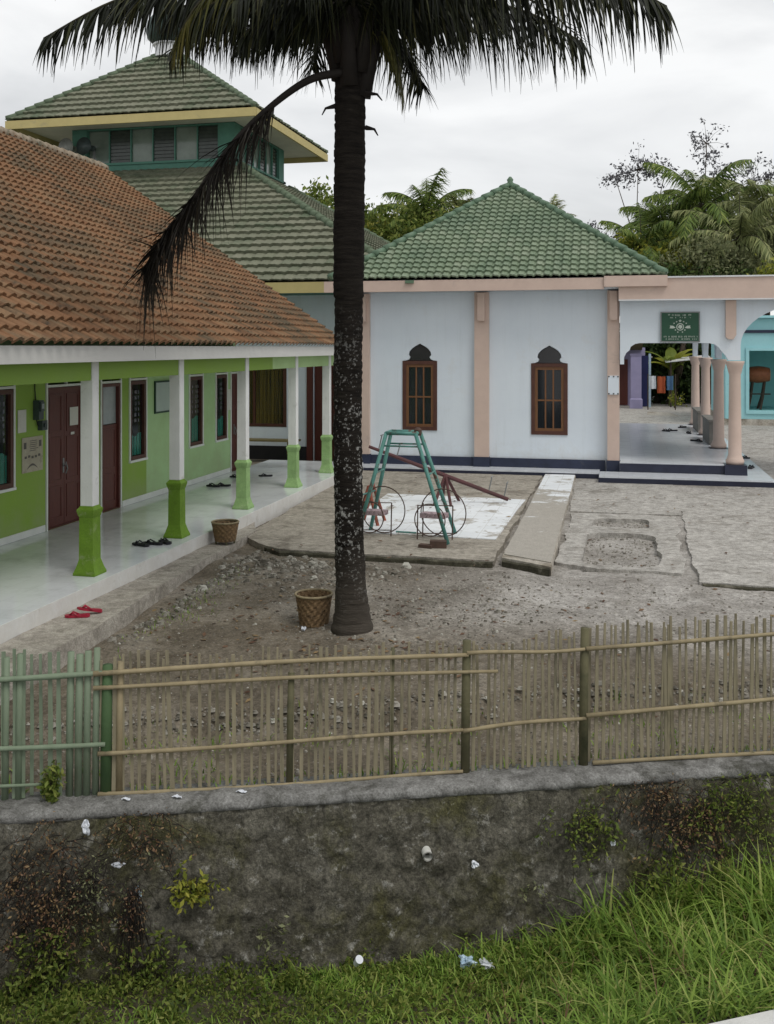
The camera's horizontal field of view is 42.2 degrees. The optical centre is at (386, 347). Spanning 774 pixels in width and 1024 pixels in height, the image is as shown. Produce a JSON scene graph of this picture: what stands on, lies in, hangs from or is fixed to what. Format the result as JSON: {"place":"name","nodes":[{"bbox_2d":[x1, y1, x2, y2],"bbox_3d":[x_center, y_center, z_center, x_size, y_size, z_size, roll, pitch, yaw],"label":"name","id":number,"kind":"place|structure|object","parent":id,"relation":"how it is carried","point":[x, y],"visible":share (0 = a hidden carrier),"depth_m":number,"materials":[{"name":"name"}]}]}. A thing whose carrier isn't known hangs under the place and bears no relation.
{"place":"outdoors","nodes":[
{"label":"outdoors","id":0,"kind":"place"},
{"bbox_2d":[0,939,770,1023],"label":"ditch","id":1,"kind":"object","parent":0,"point":[205,1011],"visible":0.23,"depth_m":6.34,"materials":[{"name":"soil"}]},
{"bbox_2d":[109,878,155,987],"bbox_3d":[-1.663,3.864,6.570,0.300,0.706,0.197,0,0,-8],"label":"dry weed","id":2,"kind":"object","parent":1,"relation":"on","point":[131,903],"visible":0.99,"depth_m":6.57,"materials":[{"name":"brown plant"}]},
{"bbox_2d":[0,824,773,1023],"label":"grass","id":3,"kind":"structure","parent":1,"relation":"on","point":[725,990],"depth_m":6.29,"materials":[{"name":"green plant"}]},
{"bbox_2d":[458,954,476,967],"bbox_3d":[0.533,4.098,6.697,0.104,0.084,0.112,0,0,-31],"label":"plastic scrap","id":4,"kind":"object","parent":3,"relation":"on","point":[464,961],"visible":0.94,"depth_m":6.68,"materials":[{"name":"plastic"}]},
{"bbox_2d":[479,958,494,968],"bbox_3d":[0.664,4.101,6.673,0.110,0.076,0.071,0,0,13],"label":"plastic scrap","id":5,"kind":"object","parent":3,"relation":"on","point":[485,962],"visible":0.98,"depth_m":6.66,"materials":[{"name":"white plastic"}]},
{"bbox_2d":[436,869,773,1023],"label":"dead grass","id":6,"kind":"structure","parent":1,"relation":"on","point":[567,1009],"depth_m":6.04,"materials":[{"name":"green plant"}]},
{"bbox_2d":[0,398,773,794],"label":"ground","id":7,"kind":"structure","parent":0,"point":[190,638],"depth_m":10.30,"materials":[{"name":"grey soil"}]},
{"bbox_2d":[0,126,362,704],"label":"school building","id":8,"kind":"structure","parent":7,"relation":"on","point":[125,467],"depth_m":14.98,"materials":[{"name":"green paint"}]},
{"bbox_2d":[0,385,15,493],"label":"window","id":9,"kind":"structure","parent":8,"relation":"in","point":[8,462],"depth_m":13.88,"materials":[{"name":"brown paint"}]},
{"bbox_2d":[18,410,25,432],"bbox_3d":[-5.144,1.040,14.140,0.008,0.320,0.200,0,0,13],"label":"wall card","id":10,"kind":"object","parent":8,"relation":"attached to","point":[21,421],"depth_m":14.12,"materials":[{"name":"paper"}]},
{"bbox_2d":[22,435,42,473],"bbox_3d":[-5.084,1.530,14.393,0.010,0.500,0.520,0,0,13],"label":"wall poster","id":11,"kind":"object","parent":8,"relation":"attached to","point":[32,454],"depth_m":14.39,"materials":[{"name":"paper"}]},
{"bbox_2d":[33,384,47,429],"bbox_3d":[-4.995,0.800,14.521,0.126,0.800,0.250,0,0,13],"label":"electric meter","id":12,"kind":"object","parent":8,"relation":"attached to","point":[38,409],"visible":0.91,"depth_m":14.43,"materials":[{"name":"plastic"}]},
{"bbox_2d":[45,382,80,530],"bbox_3d":[-4.921,1.562,15.284,0.114,2.275,1.120,0,0,13],"label":"door","id":13,"kind":"structure","parent":8,"relation":"in","point":[62,448],"depth_m":15.21,"materials":[{"name":"brown paint"}]},
{"bbox_2d":[70,407,77,425],"bbox_3d":[-4.848,1.060,15.539,0.003,0.280,0.240,0,0,13],"label":"paper sheet","id":14,"kind":"object","parent":13,"relation":"attached to","point":[73,415],"visible":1,"depth_m":15.52,"materials":[{"name":"white paper"}]},
{"bbox_2d":[65,611,89,617],"bbox_3d":[-3.303,2.842,10.697,0.268,0.058,0.097,0,0,-2],"label":"sandal","id":15,"kind":"object","parent":8,"relation":"on","point":[72,614],"visible":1,"depth_m":10.67,"materials":[{"name":"red rubber"}]},
{"bbox_2d":[77,605,101,612],"bbox_3d":[-3.203,2.820,10.815,0.268,0.103,0.097,0,0,-27],"label":"sandal","id":16,"kind":"object","parent":8,"relation":"on","point":[83,608],"visible":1,"depth_m":10.78,"materials":[{"name":"red rubber"}]},
{"bbox_2d":[100,379,121,513],"bbox_3d":[-4.611,1.562,16.628,0.114,2.275,0.700,0,0,13],"label":"door","id":17,"kind":"structure","parent":8,"relation":"in","point":[111,393],"depth_m":16.71,"materials":[{"name":"brown paint"}]},
{"bbox_2d":[129,377,147,462],"bbox_3d":[-4.382,1.197,17.561,0.110,1.585,0.660,0,0,13],"label":"window","id":18,"kind":"structure","parent":8,"relation":"in","point":[141,455],"depth_m":17.73,"materials":[{"name":"white paint"}]},
{"bbox_2d":[154,380,169,413],"bbox_3d":[-4.123,0.905,18.517,0.029,0.590,0.730,0,0,13],"label":"notice board","id":19,"kind":"object","parent":8,"relation":"attached to","point":[161,396],"visible":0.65,"depth_m":18.42,"materials":[{"name":"green paint"}]},
{"bbox_2d":[189,373,203,448],"bbox_3d":[-3.825,1.192,19.972,0.110,1.575,0.690,0,0,13],"label":"window","id":20,"kind":"structure","parent":8,"relation":"in","point":[196,424],"depth_m":20.15,"materials":[{"name":"white paint"}]},
{"bbox_2d":[215,372,228,442],"bbox_3d":[-3.532,1.192,21.244,0.110,1.575,0.660,0,0,13],"label":"window","id":21,"kind":"structure","parent":8,"relation":"in","point":[221,425],"depth_m":21.44,"materials":[{"name":"white paint"}]},
{"bbox_2d":[211,519,239,545],"bbox_3d":[-2.372,2.709,14.710,0.416,0.333,0.414,0,0,13],"label":"bamboo basket","id":22,"kind":"object","parent":8,"relation":"on","point":[225,530],"visible":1,"depth_m":14.57,"materials":[{"name":"brown wicker"}]},
{"bbox_2d":[230,372,236,471],"bbox_3d":[-3.360,1.552,22.046,0.114,2.295,0.620,0,0,13],"label":"door","id":23,"kind":"structure","parent":8,"relation":"in","point":[233,376],"depth_m":22.00,"materials":[{"name":"brown paint"}]},
{"bbox_2d":[5,8,432,460],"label":"mosque","id":24,"kind":"structure","parent":7,"relation":"on","point":[153,133],"depth_m":32.17,"materials":[{"name":"green tile"}]},
{"bbox_2d":[58,138,77,152],"bbox_3d":[-10.749,-6.723,33.991,0.595,0.645,0.578,0,0,13],"label":"horn speaker","id":25,"kind":"object","parent":24,"relation":"attached to","point":[66,143],"visible":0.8,"depth_m":33.75},
{"bbox_2d":[76,137,95,158],"bbox_3d":[-10.096,-6.723,33.840,0.595,0.645,0.578,0,0,13],"label":"horn speaker","id":26,"kind":"object","parent":24,"relation":"attached to","point":[84,146],"visible":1,"depth_m":33.61},
{"bbox_2d":[249,368,286,426],"bbox_3d":[-3.504,1.180,26.541,1.830,1.800,0.165,0,0,13],"label":"window","id":27,"kind":"structure","parent":24,"relation":"in","point":[268,378],"depth_m":26.48,"materials":[{"name":"brown glass"}]},
{"bbox_2d":[315,365,332,460],"bbox_3d":[-1.636,1.605,26.076,0.480,2.670,0.040,0,0,13],"label":"door","id":28,"kind":"structure","parent":24,"relation":"in","point":[318,369],"depth_m":26.08,"materials":[{"name":"brown paint"}]},
{"bbox_2d":[249,438,300,453],"bbox_3d":[-3.305,2.530,25.805,2.150,0.360,0.400,0,0,13],"label":"bench","id":29,"kind":"object","parent":7,"relation":"on","point":[266,440],"visible":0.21,"depth_m":25.62,"materials":[{"name":"brown wood"}]},
{"bbox_2d":[294,588,333,627],"bbox_3d":[-0.807,2.881,11.086,0.436,0.342,0.434,0,0,13],"label":"bamboo basket","id":30,"kind":"object","parent":7,"relation":"on","point":[313,606],"visible":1,"depth_m":10.95,"materials":[{"name":"brown wicker"}]},
{"bbox_2d":[294,175,392,228],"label":"tree","id":31,"kind":"object","parent":7,"relation":"on","point":[326,195],"visible":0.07,"depth_m":50.45,"materials":[{"name":"green plant"}]},
{"bbox_2d":[33,0,682,635],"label":"coconut palm","id":32,"kind":"object","parent":7,"relation":"on","point":[355,40],"visible":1,"depth_m":10.69,"materials":[{"name":"black plant"}]},
{"bbox_2d":[264,546,492,567],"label":"kerb","id":33,"kind":"structure","parent":7,"relation":"on","point":[426,561],"depth_m":13.88,"materials":[{"name":"concrete"}]},
{"bbox_2d":[364,209,402,234],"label":"tree","id":34,"kind":"object","parent":7,"relation":"on","point":[368,224],"visible":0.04,"depth_m":48.76,"materials":[{"name":"green plant"}]},
{"bbox_2d":[0,748,773,993],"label":"retaining wall","id":35,"kind":"structure","parent":7,"relation":"on","point":[336,872],"depth_m":6.91,"materials":[{"name":"concrete"}]},
{"bbox_2d":[36,759,66,803],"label":"fence weed","id":36,"kind":"object","parent":35,"relation":"on","point":[49,787],"visible":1,"depth_m":6.80,"materials":[{"name":"green plant"}]},
{"bbox_2d":[0,647,104,800],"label":"green fence","id":37,"kind":"object","parent":35,"relation":"on","point":[82,745],"visible":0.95,"depth_m":6.90,"materials":[{"name":"paint"}]},
{"bbox_2d":[2,928,112,1005],"bbox_3d":[-2.142,4.104,6.472,0.983,0.708,0.202,0,0,-9],"label":"wall plant","id":38,"kind":"object","parent":35,"relation":"attached to","point":[43,967],"depth_m":6.47,"materials":[{"name":"green plant"}]},
{"bbox_2d":[0,855,126,999],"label":"dry weed","id":39,"kind":"object","parent":35,"relation":"attached to","point":[51,919],"visible":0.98,"depth_m":6.51,"materials":[{"name":"plant"}]},
{"bbox_2d":[0,811,134,962],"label":"dry weed","id":40,"kind":"object","parent":35,"relation":"attached to","point":[62,873],"visible":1,"depth_m":6.55,"materials":[{"name":"brown plant"}]},
{"bbox_2d":[81,819,89,835],"bbox_3d":[-2.003,3.195,6.673,0.055,0.114,0.023,0,0,-6],"label":"plastic scrap","id":41,"kind":"object","parent":35,"relation":"hanging from","point":[85,825],"visible":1,"depth_m":6.67,"materials":[{"name":"white plastic"}]},
{"bbox_2d":[0,844,178,984],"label":"dry weed","id":42,"kind":"object","parent":35,"relation":"attached to","point":[90,891],"visible":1,"depth_m":6.57,"materials":[{"name":"brown plant"}]},
{"bbox_2d":[90,922,198,995],"bbox_3d":[-1.592,4.022,6.547,0.713,0.596,0.216,0,0,-11],"label":"wall plant","id":43,"kind":"object","parent":35,"relation":"attached to","point":[155,964],"depth_m":6.55,"materials":[{"name":"green plant"}]},
{"bbox_2d":[84,808,204,877],"bbox_3d":[-1.599,3.299,6.663,0.788,0.436,0.171,0,0,-4],"label":"dry weed","id":44,"kind":"object","parent":35,"relation":"attached to","point":[158,841],"visible":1,"depth_m":6.67,"materials":[{"name":"brown plant"}]},
{"bbox_2d":[153,855,229,914],"bbox_3d":[-1.294,3.567,6.661,0.507,0.340,0.171,0,0,-11],"label":"wall plant","id":45,"kind":"object","parent":35,"relation":"attached to","point":[186,889],"depth_m":6.64,"materials":[{"name":"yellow plant"}]},
{"bbox_2d":[251,915,294,951],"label":"wall plant","id":46,"kind":"object","parent":35,"relation":"attached to","point":[266,926],"depth_m":6.68,"materials":[{"name":"green plant"}]},
{"bbox_2d":[93,639,497,795],"bbox_3d":[-0.612,2.613,7.142,2.861,1.015,0.092,0,0,-8],"label":"bamboo fence","id":47,"kind":"object","parent":35,"relation":"on","point":[113,752],"visible":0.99,"depth_m":7.11,"materials":[{"name":"beige wood"}]},
{"bbox_2d":[463,627,588,770],"bbox_3d":[1.023,2.600,7.375,0.966,1.041,0.089,0,0,-8],"label":"bamboo fence","id":48,"kind":"object","parent":35,"relation":"on","point":[582,718],"visible":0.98,"depth_m":7.38,"materials":[{"name":"beige wood"}]},
{"bbox_2d":[518,880,559,904],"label":"wall plant","id":49,"kind":"object","parent":35,"relation":"attached to","point":[539,887],"depth_m":6.96,"materials":[{"name":"green plant"}]},
{"bbox_2d":[531,784,628,888],"bbox_3d":[1.371,3.441,7.051,0.714,0.702,0.226,0,0,-12],"label":"wall plant","id":50,"kind":"object","parent":35,"relation":"attached to","point":[592,817],"depth_m":7.07,"materials":[{"name":"green plant"}]},
{"bbox_2d":[580,777,713,870],"bbox_3d":[1.875,3.422,7.168,1.069,0.698,0.220,0,0,-5],"label":"plant","id":51,"kind":"object","parent":35,"relation":"hanging from","point":[666,793],"visible":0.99,"depth_m":7.17,"materials":[{"name":"plant"}]},
{"bbox_2d":[586,613,773,764],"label":"bamboo fence","id":52,"kind":"object","parent":35,"relation":"on","point":[668,708],"visible":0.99,"depth_m":7.54,"materials":[{"name":"beige wood"}]},
{"bbox_2d":[627,788,753,882],"bbox_3d":[2.155,3.539,7.165,0.977,0.718,0.197,0,0,-10],"label":"dry weed","id":53,"kind":"object","parent":35,"relation":"attached to","point":[716,839],"visible":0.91,"depth_m":7.17,"materials":[{"name":"plant"}]},
{"bbox_2d":[644,770,773,881],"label":"wall plant","id":54,"kind":"object","parent":35,"relation":"attached to","point":[749,796],"depth_m":7.24,"materials":[{"name":"green plant"}]},
{"bbox_2d":[9,562,773,792],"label":"sprouting grass","id":55,"kind":"structure","parent":7,"relation":"on","point":[341,772],"depth_m":8.03,"materials":[{"name":"green plant"}]},
{"bbox_2d":[365,196,434,240],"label":"tree","id":56,"kind":"object","parent":7,"relation":"on","point":[383,232],"visible":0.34,"depth_m":47.57,"materials":[{"name":"green plant"}]},
{"bbox_2d":[375,198,458,242],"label":"tree","id":57,"kind":"object","parent":7,"relation":"on","point":[415,225],"visible":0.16,"depth_m":46.77,"materials":[{"name":"green plant"}]},
{"bbox_2d":[366,168,475,229],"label":"palm tree","id":58,"kind":"object","parent":7,"relation":"on","point":[431,193],"visible":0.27,"depth_m":48.24,"materials":[{"name":"green plant"}]},
{"bbox_2d":[427,194,472,213],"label":"palm tree","id":59,"kind":"object","parent":7,"relation":"on","point":[467,200],"visible":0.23,"depth_m":47.69,"materials":[{"name":"green plant"}]},
{"bbox_2d":[133,477,773,759],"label":"fallen leaves","id":60,"kind":"object","parent":7,"relation":"on","point":[303,649],"visible":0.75,"depth_m":10.87,"materials":[{"name":"brown plant"}]},
{"bbox_2d":[502,560,549,576],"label":"kerb","id":61,"kind":"structure","parent":7,"relation":"on","point":[539,570],"depth_m":13.37,"materials":[{"name":"concrete"}]},
{"bbox_2d":[324,177,773,487],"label":"prayer hall","id":62,"kind":"structure","parent":7,"relation":"on","point":[513,330],"depth_m":23.55,"materials":[{"name":"white paint"}]},
{"bbox_2d":[403,344,436,430],"bbox_3d":[0.804,0.950,24.107,0.840,2.060,0.190,0,0,13],"label":"window","id":63,"kind":"structure","parent":62,"relation":"in","point":[419,376],"depth_m":24.06,"materials":[{"name":"brown wood"}]},
{"bbox_2d":[531,346,567,434],"bbox_3d":[3.785,1.000,23.375,0.840,2.060,0.105,0,0,13],"label":"window","id":64,"kind":"structure","parent":62,"relation":"in","point":[549,376],"depth_m":23.37,"materials":[{"name":"brown wood"}]},
{"bbox_2d":[608,376,618,394],"bbox_3d":[5.147,0.855,22.806,0.240,0.430,0.034,0,0,13],"label":"notice plate","id":65,"kind":"object","parent":62,"relation":"attached to","point":[613,385],"visible":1,"depth_m":22.80,"materials":[{"name":"white paint"}]},
{"bbox_2d":[660,311,699,341],"bbox_3d":[6.535,-0.460,22.374,0.850,0.680,0.051,0,0,13],"label":"sign board","id":66,"kind":"object","parent":62,"relation":"attached to","point":[679,326],"visible":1,"depth_m":22.36,"materials":[{"name":"green paint"}]},
{"bbox_2d":[549,194,575,215],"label":"palm tree","id":67,"kind":"object","parent":7,"relation":"on","point":[558,204],"visible":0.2,"depth_m":51.28,"materials":[{"name":"green plant"}]},
{"bbox_2d":[620,343,650,408],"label":"lilac house","id":68,"kind":"structure","parent":7,"relation":"on","point":[633,379],"depth_m":49.33,"materials":[{"name":"paint"}]},
{"bbox_2d":[620,359,627,404],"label":"door","id":69,"kind":"structure","parent":68,"relation":"in","point":[623,367],"depth_m":50.70,"materials":[{"name":"brown paint"}]},
{"bbox_2d":[599,139,683,231],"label":"bare tree","id":70,"kind":"object","parent":7,"relation":"on","point":[625,179],"visible":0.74,"depth_m":58.33,"materials":[{"name":"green plant"}]},
{"bbox_2d":[597,202,691,264],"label":"palm tree","id":71,"kind":"object","parent":7,"relation":"on","point":[629,232],"visible":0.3,"depth_m":54.62,"materials":[{"name":"green plant"}]},
{"bbox_2d":[614,230,694,270],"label":"tree","id":72,"kind":"object","parent":7,"relation":"on","point":[661,249],"visible":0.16,"depth_m":53.47,"materials":[{"name":"green plant"}]},
{"bbox_2d":[617,187,709,398],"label":"palm tree","id":73,"kind":"object","parent":7,"relation":"on","point":[656,212],"visible":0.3,"depth_m":55.57,"materials":[{"name":"green plant"}]},
{"bbox_2d":[642,343,701,403],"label":"tree","id":74,"kind":"object","parent":7,"relation":"on","point":[684,386],"visible":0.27,"depth_m":52.11,"materials":[{"name":"green plant"}]},
{"bbox_2d":[676,343,710,401],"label":"tree","id":75,"kind":"object","parent":7,"relation":"on","point":[699,351],"visible":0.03,"depth_m":52.07,"materials":[{"name":"green plant"}]},
{"bbox_2d":[643,245,754,403],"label":"tree","id":76,"kind":"object","parent":7,"relation":"on","point":[674,270],"visible":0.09,"depth_m":51.53,"materials":[{"name":"green plant"}]},
{"bbox_2d":[641,159,773,253],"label":"palm tree","id":77,"kind":"object","parent":7,"relation":"on","point":[674,196],"visible":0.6,"depth_m":54.65,"materials":[{"name":"green plant"}]},
{"bbox_2d":[686,118,735,195],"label":"bare tree","id":78,"kind":"object","parent":7,"relation":"on","point":[708,156],"visible":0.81,"depth_m":57.33,"materials":[{"name":"green plant"}]},
{"bbox_2d":[653,223,770,403],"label":"tree","id":79,"kind":"object","parent":7,"relation":"on","point":[699,257],"visible":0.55,"depth_m":51.37,"materials":[{"name":"green plant"}]},
{"bbox_2d":[667,184,773,275],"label":"palm tree","id":80,"kind":"object","parent":7,"relation":"on","point":[740,224],"visible":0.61,"depth_m":52.20,"materials":[{"name":"green plant"}]},
{"bbox_2d":[694,177,773,314],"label":"palm tree","id":81,"kind":"object","parent":7,"relation":"on","point":[751,184],"visible":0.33,"depth_m":54.01,"materials":[{"name":"green plant"}]},
{"bbox_2d":[702,583,773,590],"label":"kerb","id":82,"kind":"structure","parent":7,"relation":"on","point":[740,587],"depth_m":12.40,"materials":[{"name":"concrete"}]},
{"bbox_2d":[733,152,773,196],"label":"bare tree","id":83,"kind":"object","parent":7,"relation":"on","point":[766,174],"visible":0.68,"depth_m":56.61,"materials":[{"name":"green plant"}]},
{"bbox_2d":[734,215,773,273],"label":"tree","id":84,"kind":"object","parent":7,"relation":"on","point":[769,241],"visible":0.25,"depth_m":52.09,"materials":[{"name":"green plant"}]},
{"bbox_2d":[0,0,773,314],"label":"sky","id":85,"kind":"structure","parent":0,"point":[562,141],"materials":[{"name":"white"}]},
{"bbox_2d":[248,470,541,566],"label":"courtyard slab","id":86,"kind":"structure","parent":0,"point":[308,524],"depth_m":16.17,"materials":[{"name":"concrete"}]},
{"bbox_2d":[362,486,404,535],"bbox_3d":[-0.120,2.521,15.456,0.738,0.738,0.353,0,0,21],"label":"hoop seat","id":87,"kind":"object","parent":86,"relation":"on","point":[377,512],"visible":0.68,"depth_m":15.40,"materials":[{"name":"metal"}]},
{"bbox_2d":[363,427,456,544],"bbox_3d":[0.307,2.060,15.334,1.475,1.680,0.979,0,0,13],"label":"swing frame","id":88,"kind":"object","parent":86,"relation":"on","point":[416,432],"visible":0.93,"depth_m":15.21,"materials":[{"name":"teal paint"}]},
{"bbox_2d":[418,539,446,548],"bbox_3d":[0.659,2.850,14.541,0.411,0.100,0.194,0,0,8],"label":"brick","id":89,"kind":"object","parent":86,"relation":"on","point":[434,543],"visible":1,"depth_m":14.49,"materials":[{"name":"brick"}]},
{"bbox_2d":[414,488,466,539],"bbox_3d":[0.800,2.521,15.172,0.738,0.738,0.353,0,0,21],"label":"hoop seat","id":90,"kind":"object","parent":86,"relation":"on","point":[428,514],"visible":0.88,"depth_m":15.13,"materials":[{"name":"metal"}]},
{"bbox_2d":[364,493,524,539],"bbox_3d":[0.869,2.913,17.477,2.730,0.054,4.250,0,0,13],"label":"tile patch","id":91,"kind":"object","parent":86,"relation":"on","point":[487,519],"visible":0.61,"depth_m":17.14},
{"bbox_2d":[362,483,385,525],"bbox_3d":[-0.268,2.574,16.534,0.414,0.649,0.555,0,0,13],"label":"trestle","id":92,"kind":"object","parent":91,"relation":"on","point":[376,517],"visible":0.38,"depth_m":16.36,"materials":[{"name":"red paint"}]},
{"bbox_2d":[368,434,508,506],"bbox_3d":[0.965,2.258,18.618,2.527,1.298,0.785,0,0,13],"label":"seesaw","id":93,"kind":"object","parent":91,"relation":"on","point":[446,481],"visible":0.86,"depth_m":18.56,"materials":[{"name":"red paint"}]},
{"bbox_2d":[501,474,575,575],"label":"path","id":94,"kind":"structure","parent":0,"point":[527,561],"depth_m":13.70,"materials":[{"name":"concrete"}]},
{"bbox_2d":[555,513,686,575],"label":"pavement","id":95,"kind":"structure","parent":0,"point":[662,532],"depth_m":15.64,"materials":[{"name":"grey concrete"}]},
{"bbox_2d":[570,482,681,515],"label":"pavement","id":96,"kind":"structure","parent":0,"point":[636,501],"depth_m":19.40,"materials":[{"name":"grey concrete"}]},
{"bbox_2d":[647,411,680,416],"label":"path","id":97,"kind":"structure","parent":0,"point":[660,413],"depth_m":44.56,"materials":[{"name":"concrete"}]},
{"bbox_2d":[620,405,773,478],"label":"yard","id":98,"kind":"structure","parent":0,"point":[758,445],"depth_m":36.38,"materials":[{"name":"grey concrete"}]},
{"bbox_2d":[647,374,675,409],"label":"laundry line","id":99,"kind":"object","parent":98,"relation":"on","point":[648,390],"visible":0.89,"depth_m":47.42,"materials":[{"name":"grey metal"}]},
{"bbox_2d":[657,376,665,392],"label":"hanging cloth","id":100,"kind":"object","parent":99,"relation":"hanging from","point":[661,384],"visible":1,"depth_m":47.30,"materials":[{"name":"orange fabric"}]},
{"bbox_2d":[645,347,698,405],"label":"banana plant","id":101,"kind":"object","parent":98,"relation":"on","point":[671,353],"visible":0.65,"depth_m":50.60,"materials":[{"name":"green plant"}]},
{"bbox_2d":[665,355,709,406],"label":"hut","id":102,"kind":"object","parent":98,"relation":"on","point":[676,360],"visible":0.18,"depth_m":49.39,"materials":[{"name":"metal"}]},
{"bbox_2d":[710,315,773,425],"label":"turquoise building","id":103,"kind":"structure","parent":98,"relation":"on","point":[757,344],"depth_m":37.93,"materials":[{"name":"paint"}]},
{"bbox_2d":[749,366,770,409],"bbox_3d":[14.433,1.564,39.054,0.884,1.688,0.845,0,0,13],"label":"drum","id":104,"kind":"object","parent":103,"relation":"in","point":[760,374],"visible":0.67,"depth_m":38.82,"materials":[{"name":"brown wood"}]},
{"bbox_2d":[746,348,773,413],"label":"window frame","id":105,"kind":"structure","parent":103,"relation":"in","point":[747,349],"depth_m":37.85,"materials":[{"name":"teal paint"}]},
{"bbox_2d":[747,254,773,274],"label":"tree","id":106,"kind":"object","parent":98,"relation":"on","point":[768,272],"visible":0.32,"depth_m":48.88,"materials":[{"name":"green plant"}]},
{"bbox_2d":[676,487,773,587],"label":"pavement","id":107,"kind":"structure","parent":0,"point":[740,540],"depth_m":15.61,"materials":[{"name":"grey concrete"}]},
{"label":"road","id":108,"kind":"structure","parent":0,"visible":0},
{"bbox_2d":[710,1010,773,1023],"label":"road edge","id":109,"kind":"object","parent":108,"relation":"on","point":[766,1017],"depth_m":5.05,"materials":[{"name":"white concrete"}]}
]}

